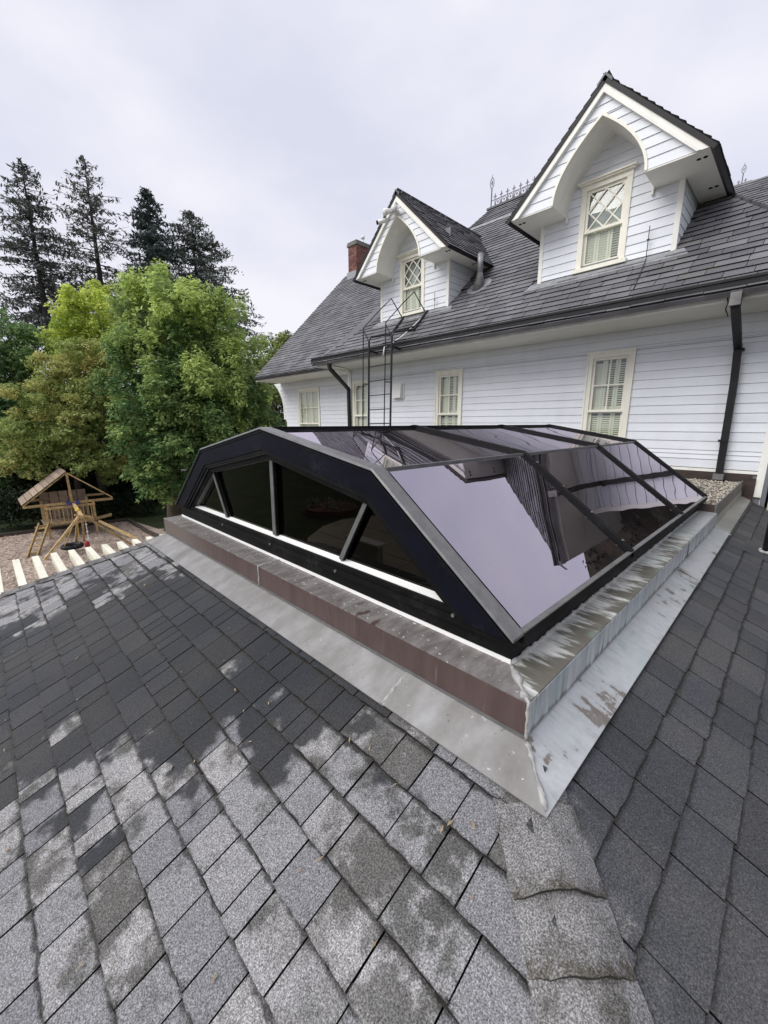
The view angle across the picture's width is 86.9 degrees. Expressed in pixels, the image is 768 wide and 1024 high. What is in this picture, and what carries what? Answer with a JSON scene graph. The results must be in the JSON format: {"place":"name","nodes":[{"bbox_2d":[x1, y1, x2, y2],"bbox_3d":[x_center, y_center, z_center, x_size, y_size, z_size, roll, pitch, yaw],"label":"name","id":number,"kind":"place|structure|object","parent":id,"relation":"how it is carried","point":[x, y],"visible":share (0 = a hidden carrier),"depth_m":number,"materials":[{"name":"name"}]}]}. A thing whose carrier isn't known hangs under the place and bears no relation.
{"place":"outdoors","nodes":[
{"label":"outdoors","id":0,"kind":"place"},
{"bbox_2d":[0,463,181,533],"bbox_3d":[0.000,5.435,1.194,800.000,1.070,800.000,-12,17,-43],"label":"ground","id":1,"kind":"structure","parent":0,"point":[156,521],"depth_m":21.70,"materials":[{"name":"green plant"}]},
{"bbox_2d":[0,475,39,528],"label":"shrub","id":2,"kind":"object","parent":1,"relation":"on","point":[7,504],"visible":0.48,"depth_m":19.70,"materials":[{"name":"green plant"}]},
{"bbox_2d":[0,306,59,493],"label":"bay tree","id":3,"kind":"object","parent":1,"relation":"on","point":[25,337],"visible":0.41,"depth_m":21.19,"materials":[{"name":"green plant"}]},
{"bbox_2d":[0,477,61,526],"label":"shrub","id":4,"kind":"object","parent":1,"relation":"on","point":[36,516],"visible":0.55,"depth_m":19.57,"materials":[{"name":"green plant"}]},
{"bbox_2d":[0,157,119,362],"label":"redwood tree","id":5,"kind":"object","parent":1,"relation":"on","point":[22,247],"visible":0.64,"depth_m":36.45,"materials":[{"name":"green plant"}]},
{"bbox_2d":[0,335,142,508],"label":"maple tree","id":6,"kind":"object","parent":1,"relation":"on","point":[19,457],"visible":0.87,"depth_m":19.51,"materials":[{"name":"green plant"}]},
{"bbox_2d":[0,534,162,593],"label":"pergola","id":7,"kind":"object","parent":1,"relation":"on","point":[75,559],"visible":0.2,"depth_m":6.34,"materials":[{"name":"paint"}]},
{"bbox_2d":[0,521,164,591],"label":"mulch bed","id":8,"kind":"object","parent":1,"relation":"on","point":[79,550],"visible":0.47,"depth_m":17.05,"materials":[{"name":"brown wood"}]},
{"bbox_2d":[18,468,137,560],"bbox_3d":[-13.699,-0.222,17.891,3.855,3.051,5.603,-12,17,-43],"label":"playset","id":9,"kind":"object","parent":8,"relation":"on","point":[81,514],"visible":0.98,"depth_m":18.35,"materials":[{"name":"brown wood"}]},
{"bbox_2d":[60,523,83,550],"bbox_3d":[-12.387,0.848,16.004,0.780,1.216,0.778,-12,17,-43],"label":"tyre swing","id":10,"kind":"object","parent":9,"relation":"hanging from","point":[72,546],"visible":0.94,"depth_m":16.01,"materials":[{"name":"rubber"}]},
{"bbox_2d":[65,500,79,504],"bbox_3d":[-14.203,-0.437,18.488,0.500,0.160,0.400,-12,17,-43],"label":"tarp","id":11,"kind":"object","parent":9,"relation":"on","point":[70,503],"visible":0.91,"depth_m":18.43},
{"bbox_2d":[84,518,89,546],"bbox_3d":[-11.918,0.826,16.188,0.180,1.240,0.186,1,12,5],"label":"climbing rope","id":12,"kind":"object","parent":9,"relation":"hanging from","point":[87,543],"visible":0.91,"depth_m":16.22,"materials":[{"name":"fabric"}]},
{"bbox_2d":[0,518,159,536],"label":"timber edging","id":13,"kind":"object","parent":8,"relation":"on","point":[142,528],"visible":0.71,"depth_m":19.62,"materials":[{"name":"brown wood"}]},
{"bbox_2d":[86,258,286,530],"bbox_3d":[-8.512,-5.023,18.615,8.187,12.213,5.917,-12,17,-43],"label":"sweetgum tree","id":14,"kind":"object","parent":8,"relation":"on","point":[163,395],"visible":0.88,"depth_m":17.15,"materials":[{"name":"green plant"}]},
{"bbox_2d":[34,278,133,510],"bbox_3d":[-16.373,-6.430,23.041,4.792,13.066,4.964,-12,17,-43],"label":"lime tree","id":15,"kind":"object","parent":1,"relation":"on","point":[77,323],"visible":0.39,"depth_m":21.62,"materials":[{"name":"green plant"}]},
{"bbox_2d":[29,155,139,331],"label":"cedar tree","id":16,"kind":"object","parent":1,"relation":"on","point":[94,206],"visible":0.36,"depth_m":41.05,"materials":[{"name":"green plant"}]},
{"bbox_2d":[72,481,138,520],"bbox_3d":[-15.399,-0.391,22.075,3.079,2.593,2.568,5,13,21],"label":"shrub","id":17,"kind":"object","parent":1,"relation":"on","point":[104,507],"visible":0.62,"depth_m":21.93,"materials":[{"name":"green plant"}]},
{"bbox_2d":[100,488,161,518],"bbox_3d":[-14.243,-0.191,22.711,3.342,2.451,2.674,4,13,16],"label":"shrub","id":18,"kind":"object","parent":1,"relation":"on","point":[142,506],"visible":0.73,"depth_m":22.62,"materials":[{"name":"green plant"}]},
{"bbox_2d":[0,330,285,517],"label":"woodland","id":19,"kind":"object","parent":1,"relation":"on","point":[90,478],"visible":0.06,"depth_m":24.27,"materials":[{"name":"green plant"}]},
{"bbox_2d":[111,186,191,349],"bbox_3d":[-22.782,-17.804,41.689,7.939,27.109,8.252,-12,17,-43],"label":"spruce tree","id":20,"kind":"object","parent":1,"relation":"on","point":[151,240],"visible":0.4,"depth_m":38.99,"materials":[{"name":"green plant"}]},
{"bbox_2d":[158,210,269,350],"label":"fir tree","id":21,"kind":"object","parent":1,"relation":"on","point":[192,242],"visible":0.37,"depth_m":42.35,"materials":[{"name":"green plant"}]},
{"bbox_2d":[232,330,292,427],"bbox_3d":[-6.976,-5.732,25.453,5.253,10.641,4.036,2,13,10],"label":"ash tree","id":22,"kind":"object","parent":1,"relation":"on","point":[282,337],"visible":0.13,"depth_m":24.22,"materials":[{"name":"green plant"}]},
{"bbox_2d":[0,496,767,1023],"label":"roof","id":23,"kind":"structure","parent":1,"relation":"on","point":[228,796],"depth_m":1.32,"materials":[{"name":"tile"}]},
{"bbox_2d":[163,511,716,740],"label":"skylight curb","id":24,"kind":"structure","parent":23,"relation":"on","point":[522,696],"depth_m":1.80,"materials":[{"name":"grey metal"}]},
{"bbox_2d":[175,424,707,664],"bbox_3d":[0.680,-0.404,3.923,4.055,0.864,3.456,-12,17,-43],"label":"skylight","id":25,"kind":"object","parent":24,"relation":"on","point":[511,544],"visible":0.98,"depth_m":2.20,"materials":[{"name":"metal"}]},
{"bbox_2d":[686,478,742,525],"bbox_3d":[3.492,-0.150,5.553,2.493,0.510,1.917,-12,17,-43],"label":"ballast tray","id":26,"kind":"object","parent":23,"relation":"on","point":[723,498],"visible":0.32,"depth_m":4.93,"materials":[{"name":"beige gravel"}]},
{"bbox_2d":[742,523,767,561],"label":"vent pipe","id":27,"kind":"object","parent":23,"relation":"on","point":[755,549],"visible":1,"depth_m":3.78,"materials":[{"name":"metal"}]},
{"bbox_2d":[253,70,767,509],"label":"house","id":28,"kind":"structure","parent":1,"relation":"on","point":[558,320],"depth_m":6.60,"materials":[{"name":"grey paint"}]},
{"bbox_2d":[297,387,320,425],"bbox_3d":[-2.619,-3.543,14.211,0.145,1.532,1.370,-12,17,-43],"label":"window","id":29,"kind":"structure","parent":28,"relation":"in","point":[308,399],"depth_m":14.27,"materials":[{"name":"beige paint"}]},
{"bbox_2d":[333,365,351,395],"bbox_3d":[-1.094,-2.901,10.998,0.037,1.947,0.995,5,14,24],"label":"cable","id":30,"kind":"object","parent":28,"relation":"attached to","point":[351,379],"visible":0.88,"depth_m":11.27,"materials":[{"name":"black metal"}]},
{"bbox_2d":[352,379,369,425],"bbox_3d":[-0.559,-2.828,11.310,0.335,1.990,1.098,-12,17,-43],"label":"window","id":31,"kind":"structure","parent":28,"relation":"in","point":[357,385],"depth_m":11.32,"materials":[{"name":"beige paint"}]},
{"bbox_2d":[376,204,398,224],"bbox_3d":[0.095,-6.274,8.586,0.546,0.285,0.257,9,15,36],"label":"floodlight","id":32,"kind":"object","parent":28,"relation":"attached to","point":[393,209],"visible":1,"depth_m":8.55,"materials":[{"name":"white plastic"}]},
{"bbox_2d":[362,291,428,425],"bbox_3d":[0.270,-2.940,9.208,1.247,3.792,0.979,-12,17,-43],"label":"roof ladder","id":33,"kind":"object","parent":28,"relation":"attached to","point":[394,330],"visible":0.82,"depth_m":8.82,"materials":[{"name":"black metal"}]},
{"bbox_2d":[392,382,404,398],"bbox_3d":[0.341,-3.024,10.097,0.125,0.405,0.370,-12,17,-43],"label":"vent box","id":34,"kind":"object","parent":28,"relation":"attached to","point":[398,390],"visible":0.96,"depth_m":10.04,"materials":[{"name":"white plastic"}]},
{"bbox_2d":[382,309,427,355],"bbox_3d":[0.485,-3.941,8.884,1.115,1.052,0.110,-6,14,-24],"label":"cable","id":35,"kind":"object","parent":28,"relation":"attached to","point":[401,336],"visible":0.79,"depth_m":8.82,"materials":[{"name":"white plastic"}]},
{"bbox_2d":[434,368,462,424],"bbox_3d":[1.525,-2.374,9.240,0.335,1.992,1.133,-12,17,-43],"label":"window","id":36,"kind":"structure","parent":28,"relation":"in","point":[448,383],"depth_m":9.21,"materials":[{"name":"beige paint"}]},
{"bbox_2d":[467,253,491,293],"bbox_3d":[2.002,-4.956,8.480,0.400,0.798,0.540,-12,17,-43],"label":"roof vent","id":37,"kind":"object","parent":28,"relation":"on","point":[480,282],"visible":0.92,"depth_m":8.42,"materials":[{"name":"grey metal"}]},
{"bbox_2d":[490,175,534,206],"bbox_3d":[4.647,-8.905,10.217,0.036,0.920,4.501,-12,17,-43],"label":"ridge cresting","id":38,"kind":"object","parent":28,"relation":"on","point":[513,194],"visible":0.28,"depth_m":11.40,"materials":[{"name":"metal"}]},
{"bbox_2d":[580,347,636,437],"bbox_3d":[3.837,-1.881,6.941,0.335,2.015,1.118,-12,17,-43],"label":"window","id":39,"kind":"structure","parent":28,"relation":"in","point":[609,374],"depth_m":6.90,"materials":[{"name":"beige paint"}]},
{"bbox_2d":[646,226,649,256],"bbox_3d":[3.923,-4.016,6.025,0.025,0.420,0.040,-12,17,-43],"label":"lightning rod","id":40,"kind":"object","parent":28,"relation":"on","point":[648,239],"visible":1,"depth_m":6.02,"materials":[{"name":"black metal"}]},
{"bbox_2d":[734,164,751,185],"bbox_3d":[13.708,-12.868,15.580,0.036,0.920,0.720,-12,17,-43],"label":"ridge cresting","id":41,"kind":"object","parent":28,"relation":"attached to","point":[742,177],"visible":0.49,"depth_m":15.52,"materials":[{"name":"metal"}]},
{"bbox_2d":[0,0,767,419],"label":"sky","id":42,"kind":"structure","parent":0,"point":[289,127],"materials":[{"name":"white"}]}
]}

